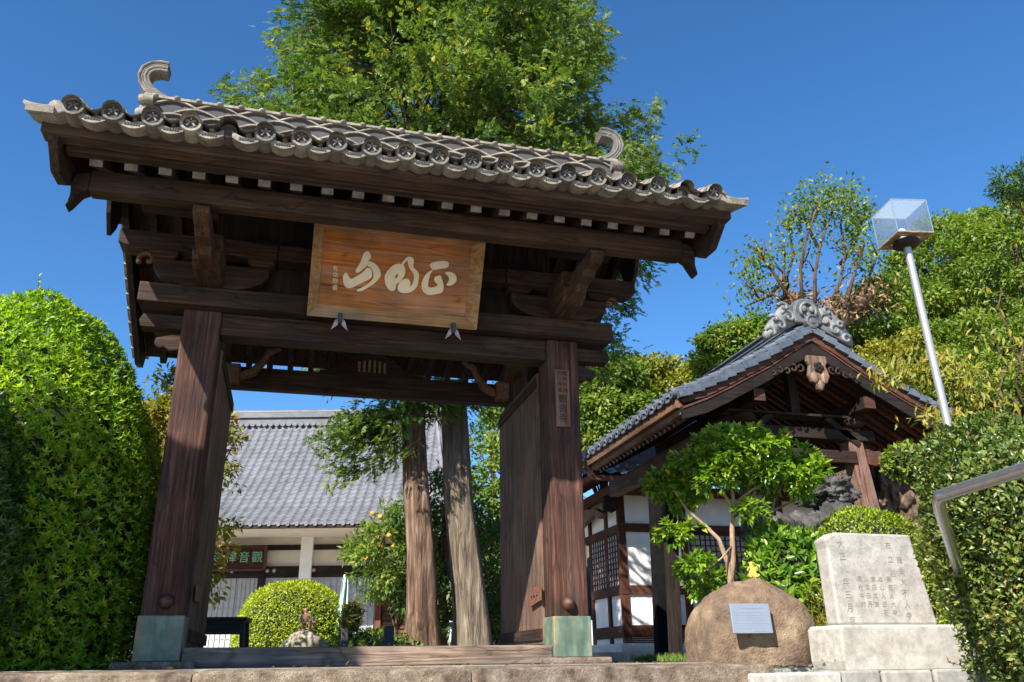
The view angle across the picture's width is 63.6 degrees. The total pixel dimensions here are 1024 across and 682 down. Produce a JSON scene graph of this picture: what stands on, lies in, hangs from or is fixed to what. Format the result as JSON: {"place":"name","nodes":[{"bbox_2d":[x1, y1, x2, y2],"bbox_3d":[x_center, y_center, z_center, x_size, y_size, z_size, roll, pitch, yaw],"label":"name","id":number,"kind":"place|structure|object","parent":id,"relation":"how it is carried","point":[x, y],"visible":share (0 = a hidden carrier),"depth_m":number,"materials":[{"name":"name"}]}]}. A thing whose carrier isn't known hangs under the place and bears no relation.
{"place":"outdoors","nodes":[
{"label":"outdoors","id":0,"kind":"place"},
{"bbox_2d":[118,408,449,650],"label":"hall","id":1,"kind":"structure","parent":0,"point":[298,521],"depth_m":29.20,"materials":[{"name":"tile"}]},
{"bbox_2d":[213,546,267,571],"bbox_3d":[-9.674,7.665,29.047,2.072,0.834,0.130,-1,-21,0],"label":"hall plaque","id":2,"kind":"object","parent":1,"relation":"hanging from","point":[252,558],"visible":0.78,"depth_m":29.00,"materials":[{"name":"brown wood"}]},
{"bbox_2d":[381,595,404,638],"bbox_3d":[-4.067,9.686,28.619,0.926,1.767,0.030,-1,-21,0],"label":"slatted door","id":3,"kind":"structure","parent":1,"relation":"in","point":[382,595],"depth_m":28.64,"materials":[{"name":"wood"}]},
{"bbox_2d":[335,598,367,633],"bbox_3d":[-2.550,4.413,13.086,0.493,0.645,0.480,-12,-24,28],"label":"croton shrub","id":4,"kind":"object","parent":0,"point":[350,618],"visible":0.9,"depth_m":13.04,"materials":[{"name":"green plant"}]},
{"bbox_2d":[0,661,984,671],"bbox_3d":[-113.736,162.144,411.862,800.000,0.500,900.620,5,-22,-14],"label":"terrace ground","id":5,"kind":"structure","parent":0,"point":[202,669],"depth_m":6.53,"materials":[{"name":"grey stone"}]},
{"bbox_2d":[0,390,37,662],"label":"dark shrub","id":6,"kind":"object","parent":5,"relation":"on","point":[9,536],"visible":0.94,"depth_m":6.05,"materials":[{"name":"green plant"}]},
{"bbox_2d":[0,273,162,670],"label":"clipped bush","id":7,"kind":"object","parent":5,"relation":"on","point":[81,585],"visible":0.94,"depth_m":6.75,"materials":[{"name":"green plant"}]},
{"bbox_2d":[0,670,198,681],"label":"kerb block","id":8,"kind":"structure","parent":5,"relation":"on","point":[130,676],"depth_m":5.21,"materials":[{"name":"stone"}]},
{"bbox_2d":[127,361,230,583],"bbox_3d":[-3.900,1.806,9.289,1.184,3.518,1.165,-15,-26,33],"label":"young tree","id":9,"kind":"object","parent":5,"relation":"on","point":[159,408],"visible":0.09,"depth_m":9.45,"materials":[{"name":"green plant"}]},
{"bbox_2d":[140,409,249,610],"bbox_3d":[-4.160,2.192,10.677,1.392,3.807,1.560,5,-22,-14],"label":"young tree","id":10,"kind":"object","parent":5,"relation":"on","point":[225,536],"visible":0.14,"depth_m":10.76,"materials":[{"name":"green plant"}]},
{"bbox_2d":[205,617,251,646],"bbox_3d":[-3.465,3.576,9.784,0.650,0.558,0.478,3,-22,-8],"label":"dark table","id":11,"kind":"object","parent":5,"relation":"on","point":[226,625],"visible":0.52,"depth_m":9.67,"materials":[{"name":"black wood"}]},
{"bbox_2d":[229,578,340,646],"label":"azalea dome","id":12,"kind":"structure","parent":5,"relation":"on","point":[276,621],"depth_m":13.56,"materials":[{"name":"green plant"}]},
{"bbox_2d":[280,629,328,646],"bbox_3d":[-3.120,4.613,12.376,0.738,0.565,0.609,-6,-22,14],"label":"garden rock","id":13,"kind":"object","parent":5,"relation":"on","point":[305,638],"visible":0.37,"depth_m":12.25,"materials":[{"name":"beige stone"}]},
{"bbox_2d":[299,608,311,630],"bbox_3d":[-3.127,4.219,12.505,0.191,0.339,0.166,5,-22,-14],"label":"bronze statue","id":14,"kind":"object","parent":13,"relation":"on","point":[305,616],"visible":1,"depth_m":12.52,"materials":[{"name":"brown metal"}]},
{"bbox_2d":[192,666,470,681],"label":"kerb block","id":15,"kind":"structure","parent":5,"relation":"on","point":[412,674],"depth_m":5.55,"materials":[{"name":"stone"}]},
{"bbox_2d":[334,574,347,633],"bbox_3d":[-2.864,4.664,13.844,0.212,1.450,0.115,5,-22,-14],"label":"banner","id":16,"kind":"object","parent":5,"relation":"on","point":[343,599],"visible":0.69,"depth_m":13.97,"materials":[{"name":"white fabric"}]},
{"bbox_2d":[340,628,348,646],"bbox_3d":[-2.467,4.482,12.109,0.100,0.520,0.102,5,-22,-14],"label":"marker post","id":17,"kind":"object","parent":5,"relation":"on","point":[344,637],"visible":0.42,"depth_m":12.11,"materials":[{"name":"stone"}]},
{"bbox_2d":[205,0,530,645],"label":"cypress tree","id":18,"kind":"object","parent":5,"relation":"on","point":[328,83],"visible":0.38,"depth_m":14.48,"materials":[{"name":"plant"}]},
{"bbox_2d":[323,625,425,646],"bbox_3d":[-2.315,4.840,13.028,1.972,0.734,0.782,5,-22,-14],"label":"shrub","id":19,"kind":"object","parent":5,"relation":"on","point":[366,638],"visible":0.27,"depth_m":12.94,"materials":[{"name":"green plant"}]},
{"bbox_2d":[23,60,748,669],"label":"temple gate","id":20,"kind":"structure","parent":5,"relation":"on","point":[219,210],"depth_m":7.42,"materials":[{"name":"wood"}]},
{"bbox_2d":[185,350,233,647],"bbox_3d":[-2.861,1.558,7.891,0.075,2.585,1.652,5,-22,-14],"label":"door leaf","id":21,"kind":"structure","parent":20,"relation":"in","point":[223,403],"depth_m":7.68,"materials":[{"name":"brown wood"}]},
{"bbox_2d":[307,223,485,339],"bbox_3d":[-1.064,-0.532,7.685,1.590,0.960,0.417,5,-22,-14],"label":"signboard","id":22,"kind":"object","parent":20,"relation":"attached to","point":[378,276],"visible":1,"depth_m":7.71,"materials":[{"name":"wood"}]},
{"bbox_2d":[498,373,544,644],"bbox_3d":[0.070,1.803,8.610,0.089,2.585,1.652,5,-22,-14],"label":"door leaf","id":23,"kind":"structure","parent":20,"relation":"in","point":[521,530],"depth_m":8.49,"materials":[{"name":"brown wood"}]},
{"bbox_2d":[554,369,570,426],"bbox_3d":[0.490,0.554,8.023,0.143,0.579,0.026,5,-22,-14],"label":"name plate","id":24,"kind":"object","parent":20,"relation":"attached to","point":[562,400],"visible":1,"depth_m":8.01,"materials":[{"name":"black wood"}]},
{"bbox_2d":[383,626,393,645],"bbox_3d":[-1.815,4.465,12.113,0.140,0.540,0.142,5,-22,-14],"label":"marker post","id":25,"kind":"object","parent":5,"relation":"on","point":[388,637],"visible":0.46,"depth_m":12.10,"materials":[{"name":"stone"}]},
{"bbox_2d":[336,496,449,636],"bbox_3d":[-2.348,4.752,16.627,2.389,3.335,2.299,5,-22,-14],"label":"citrus tree","id":26,"kind":"object","parent":5,"relation":"on","point":[362,553],"visible":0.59,"depth_m":16.37,"materials":[{"name":"green plant"}]},
{"bbox_2d":[17,659,835,669],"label":"fallen leaves","id":27,"kind":"object","parent":5,"relation":"on","point":[407,665],"visible":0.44,"depth_m":6.21,"materials":[{"name":"brown plant"}]},
{"bbox_2d":[376,459,500,645],"bbox_3d":[-1.292,4.319,16.587,2.845,4.061,2.546,5,-22,-14],"label":"dense tree","id":28,"kind":"object","parent":5,"relation":"on","point":[445,612],"visible":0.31,"depth_m":16.24,"materials":[{"name":"green plant"}]},
{"bbox_2d":[478,520,500,644],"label":"dense tree","id":29,"kind":"object","parent":5,"relation":"on","point":[493,573],"visible":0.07,"depth_m":17.59,"materials":[{"name":"green plant"}]},
{"bbox_2d":[440,405,585,639],"bbox_3d":[-0.101,5.956,26.919,4.658,8.537,4.474,5,-22,-14],"label":"broadleaf tree","id":30,"kind":"object","parent":5,"relation":"on","point":[492,448],"visible":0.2,"depth_m":26.50,"materials":[{"name":"green plant"}]},
{"bbox_2d":[398,0,706,645],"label":"cypress tree","id":31,"kind":"object","parent":5,"relation":"on","point":[548,63],"visible":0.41,"depth_m":15.06,"materials":[{"name":"green plant"}]},
{"bbox_2d":[460,663,774,681],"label":"kerb block","id":32,"kind":"structure","parent":5,"relation":"on","point":[701,672],"depth_m":6.02,"materials":[{"name":"stone"}]},
{"bbox_2d":[579,351,662,492],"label":"broadleaf tree","id":33,"kind":"object","parent":5,"relation":"on","point":[601,411],"visible":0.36,"depth_m":33.48,"materials":[{"name":"green plant"}]},
{"bbox_2d":[606,350,697,413],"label":"broadleaf tree","id":34,"kind":"object","parent":5,"relation":"on","point":[668,372],"visible":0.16,"depth_m":36.01,"materials":[{"name":"green plant"}]},
{"bbox_2d":[493,421,833,661],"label":"guest hall","id":35,"kind":"structure","parent":5,"relation":"on","point":[617,536],"depth_m":20.79,"materials":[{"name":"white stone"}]},
{"bbox_2d":[590,539,606,591],"bbox_3d":[2.305,5.947,21.860,0.039,1.270,1.074,5,-22,-14],"label":"lattice window","id":36,"kind":"structure","parent":35,"relation":"in","point":[598,562],"depth_m":21.86,"materials":[{"name":"wood"}]},
{"bbox_2d":[606,534,619,587],"bbox_3d":[2.589,5.546,20.840,0.039,1.270,0.902,5,-22,-14],"label":"lattice window","id":37,"kind":"structure","parent":35,"relation":"in","point":[611,541],"depth_m":20.92,"materials":[{"name":"wood"}]},
{"bbox_2d":[689,533,747,585],"bbox_3d":[5.743,5.595,21.065,2.581,1.288,0.039,5,-22,-14],"label":"lattice window","id":38,"kind":"structure","parent":35,"relation":"in","point":[706,541],"depth_m":21.03,"materials":[{"name":"wood"}]},
{"bbox_2d":[684,308,771,381],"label":"broadleaf tree","id":39,"kind":"object","parent":5,"relation":"on","point":[719,343],"visible":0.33,"depth_m":22.82,"materials":[{"name":"green plant"}]},
{"bbox_2d":[582,299,953,655],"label":"bell tower","id":40,"kind":"structure","parent":5,"relation":"on","point":[797,367],"depth_m":13.33,"materials":[{"name":"brown wood"}]},
{"bbox_2d":[740,487,779,531],"bbox_3d":[4.322,2.819,14.430,0.720,0.950,0.715,5,-22,-14],"label":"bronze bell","id":41,"kind":"object","parent":40,"relation":"hanging from","point":[743,528],"visible":0.09,"depth_m":14.19,"materials":[{"name":"black metal"}]},
{"bbox_2d":[0,0,1023,644],"label":"sky","id":42,"kind":"structure","parent":0,"point":[918,99],"materials":[{"name":"blue"}]},
{"bbox_2d":[437,490,788,619],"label":"hill","id":43,"kind":"structure","parent":0,"point":[589,590],"depth_m":32.78,"materials":[{"name":"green plant"}]},
{"bbox_2d":[716,161,906,475],"bbox_3d":[6.984,-0.085,18.583,4.356,9.203,2.196,-1,-21,0],"label":"pollarded tree","id":44,"kind":"object","parent":43,"relation":"on","point":[848,308],"visible":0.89,"depth_m":19.32,"materials":[{"name":"green plant"}]},
{"bbox_2d":[853,325,885,351],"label":"broadleaf tree","id":45,"kind":"object","parent":43,"relation":"on","point":[879,327],"depth_m":24.20,"materials":[{"name":"green plant"}]},
{"bbox_2d":[832,265,980,363],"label":"broadleaf tree","id":46,"kind":"object","parent":43,"relation":"on","point":[935,312],"visible":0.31,"depth_m":20.55,"materials":[{"name":"green plant"}]},
{"bbox_2d":[851,322,984,538],"bbox_3d":[8.732,2.101,17.320,2.867,4.869,3.458,-13,-25,30],"label":"broadleaf tree","id":47,"kind":"object","parent":43,"relation":"on","point":[913,338],"visible":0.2,"depth_m":17.27,"materials":[{"name":"green plant"}]},
{"bbox_2d":[878,205,1023,326],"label":"broadleaf tree","id":48,"kind":"object","parent":43,"relation":"on","point":[923,255],"visible":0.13,"depth_m":23.54,"materials":[{"name":"green plant"}]},
{"bbox_2d":[910,298,1023,440],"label":"broadleaf tree","id":49,"kind":"object","parent":43,"relation":"on","point":[976,326],"visible":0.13,"depth_m":16.75,"materials":[{"name":"green plant"}]},
{"bbox_2d":[932,197,1023,345],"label":"broadleaf tree","id":50,"kind":"object","parent":43,"relation":"on","point":[982,235],"visible":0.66,"depth_m":20.42,"materials":[{"name":"green plant"}]},
{"bbox_2d":[949,310,1023,423],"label":"broadleaf tree","id":51,"kind":"object","parent":43,"relation":"on","point":[1008,385],"visible":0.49,"depth_m":14.57,"materials":[{"name":"green plant"}]},
{"bbox_2d":[981,155,1023,214],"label":"dark conifer","id":52,"kind":"object","parent":43,"relation":"on","point":[1013,191],"visible":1,"depth_m":17.51,"materials":[{"name":"green plant"}]},
{"bbox_2d":[630,652,685,662],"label":"short grass","id":53,"kind":"structure","parent":0,"point":[671,657],"depth_m":8.59,"materials":[{"name":"green plant"}]},
{"bbox_2d":[774,665,994,671],"bbox_3d":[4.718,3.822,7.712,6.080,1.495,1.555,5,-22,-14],"label":"gravel bed","id":54,"kind":"object","parent":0,"point":[797,669],"depth_m":6.64,"materials":[{"name":"white gravel"}]},
{"bbox_2d":[637,420,836,603],"bbox_3d":[2.250,1.851,8.033,1.921,2.365,1.185,-2,-21,4],"label":"camellia tree","id":55,"kind":"object","parent":54,"relation":"on","point":[773,470],"visible":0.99,"depth_m":8.08,"materials":[{"name":"green plant"}]},
{"bbox_2d":[684,578,815,667],"bbox_3d":[2.091,2.520,7.328,1.168,0.782,0.873,5,-22,-14],"label":"boulder","id":56,"kind":"object","parent":54,"relation":"on","point":[710,636],"visible":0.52,"depth_m":6.97,"materials":[{"name":"brown stone"}]},
{"bbox_2d":[729,604,772,633],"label":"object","id":57,"kind":"object","parent":56,"relation":"attached to","point":[750,618],"visible":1,"depth_m":6.84,"materials":[{"name":"silver metal"}]},
{"bbox_2d":[747,562,759,578],"bbox_3d":[2.176,2.074,7.473,0.114,0.157,0.108,5,-22,-14],"label":"stone figurine","id":58,"kind":"object","parent":56,"relation":"on","point":[752,570],"visible":0.97,"depth_m":7.46,"materials":[{"name":"yellow stone"}]},
{"bbox_2d":[736,516,825,622],"bbox_3d":[2.736,2.410,7.949,1.100,1.488,1.008,5,-22,-14],"label":"glossy shrub","id":59,"kind":"object","parent":54,"relation":"on","point":[782,558],"visible":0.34,"depth_m":7.81,"materials":[{"name":"green plant"}]},
{"bbox_2d":[770,664,817,667],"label":"slate chips","id":60,"kind":"object","parent":54,"relation":"on","point":[788,666],"visible":0.18,"depth_m":6.67,"materials":[{"name":"stone"}]},
{"bbox_2d":[748,672,840,681],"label":"edging stone","id":61,"kind":"object","parent":54,"relation":"on","point":[799,677],"visible":0.73,"depth_m":6.26,"materials":[{"name":"stone"}]},
{"bbox_2d":[795,574,828,625],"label":"bamboo grass","id":62,"kind":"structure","parent":54,"relation":"on","point":[821,620],"depth_m":7.46,"materials":[{"name":"green plant"}]},
{"bbox_2d":[818,670,880,681],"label":"edging stone","id":63,"kind":"object","parent":54,"relation":"on","point":[860,675],"visible":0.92,"depth_m":6.39,"materials":[{"name":"stone"}]},
{"bbox_2d":[811,505,949,624],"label":"azalea dome","id":64,"kind":"structure","parent":54,"relation":"on","point":[865,526],"depth_m":7.84,"materials":[{"name":"green plant"}]},
{"bbox_2d":[808,532,975,671],"bbox_3d":[3.122,2.189,6.942,1.234,1.091,0.460,5,-22,-14],"label":"memorial stele","id":65,"kind":"object","parent":54,"relation":"on","point":[880,616],"visible":0.99,"depth_m":6.78,"materials":[{"name":"stone"}]},
{"bbox_2d":[879,670,932,681],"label":"edging stone","id":66,"kind":"object","parent":54,"relation":"on","point":[907,676],"visible":0.69,"depth_m":6.49,"materials":[{"name":"stone"}]},
{"bbox_2d":[931,669,980,681],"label":"edging stone","id":67,"kind":"object","parent":54,"relation":"on","point":[948,675],"visible":0.47,"depth_m":6.58,"materials":[{"name":"stone"}]},
{"bbox_2d":[932,556,988,661],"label":"planted bank","id":68,"kind":"structure","parent":0,"point":[956,616],"depth_m":8.70,"materials":[{"name":"green plant"}]},
{"bbox_2d":[739,510,842,548],"bbox_3d":[3.797,2.712,10.931,1.314,0.891,1.060,5,-22,-14],"label":"rockery stone","id":69,"kind":"object","parent":68,"relation":"on","point":[795,518],"visible":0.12,"depth_m":10.81,"materials":[{"name":"grey stone"}]},
{"bbox_2d":[806,500,876,524],"bbox_3d":[4.648,2.701,11.794,1.185,0.803,0.890,5,-22,-14],"label":"rockery stone","id":70,"kind":"object","parent":68,"relation":"on","point":[826,508],"visible":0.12,"depth_m":11.70,"materials":[{"name":"grey stone"}]},
{"bbox_2d":[795,475,862,510],"bbox_3d":[4.639,2.246,12.197,0.912,0.525,0.792,5,-22,-14],"label":"rockery stone","id":71,"kind":"object","parent":70,"relation":"on","point":[839,488],"visible":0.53,"depth_m":11.94,"materials":[{"name":"grey stone"}]},
{"bbox_2d":[845,439,941,554],"bbox_3d":[6.796,2.836,14.511,1.835,2.996,1.619,-5,-22,12],"label":"gnarled trunk","id":72,"kind":"object","parent":68,"relation":"on","point":[895,496],"visible":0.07,"depth_m":13.98,"materials":[{"name":"brown plant"}]},
{"bbox_2d":[878,438,933,488],"bbox_3d":[4.692,1.458,9.751,0.684,0.622,0.620,-12,-24,26],"label":"bank shrub","id":73,"kind":"object","parent":68,"relation":"on","point":[897,464],"visible":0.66,"depth_m":9.65,"materials":[{"name":"green plant"}]},
{"bbox_2d":[857,285,1023,435],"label":"cherry tree","id":74,"kind":"object","parent":68,"relation":"on","point":[906,372],"visible":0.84,"depth_m":8.27,"materials":[{"name":"yellow plant"}]},
{"bbox_3d":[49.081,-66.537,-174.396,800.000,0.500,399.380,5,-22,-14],"label":"approach ground","id":75,"kind":"structure","parent":0,"visible":0},
{"bbox_2d":[932,462,1023,575],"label":"handrail","id":76,"kind":"object","parent":75,"relation":"on","point":[941,497],"visible":0.99,"depth_m":4.37,"materials":[{"name":"metal"}]},
{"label":"planting bed","id":77,"kind":"structure","parent":75,"relation":"on","visible":0},
{"bbox_2d":[872,199,959,467],"bbox_3d":[3.874,0.591,7.479,0.377,4.105,0.371,2,-21,-6],"label":"lamp post","id":78,"kind":"object","parent":77,"relation":"on","point":[906,242],"visible":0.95,"depth_m":7.89,"materials":[{"name":"metal"}]},
{"bbox_2d":[906,399,1023,681],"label":"ivy hedge","id":79,"kind":"object","parent":77,"relation":"on","point":[987,524],"visible":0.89,"depth_m":5.14,"materials":[{"name":"green plant"}]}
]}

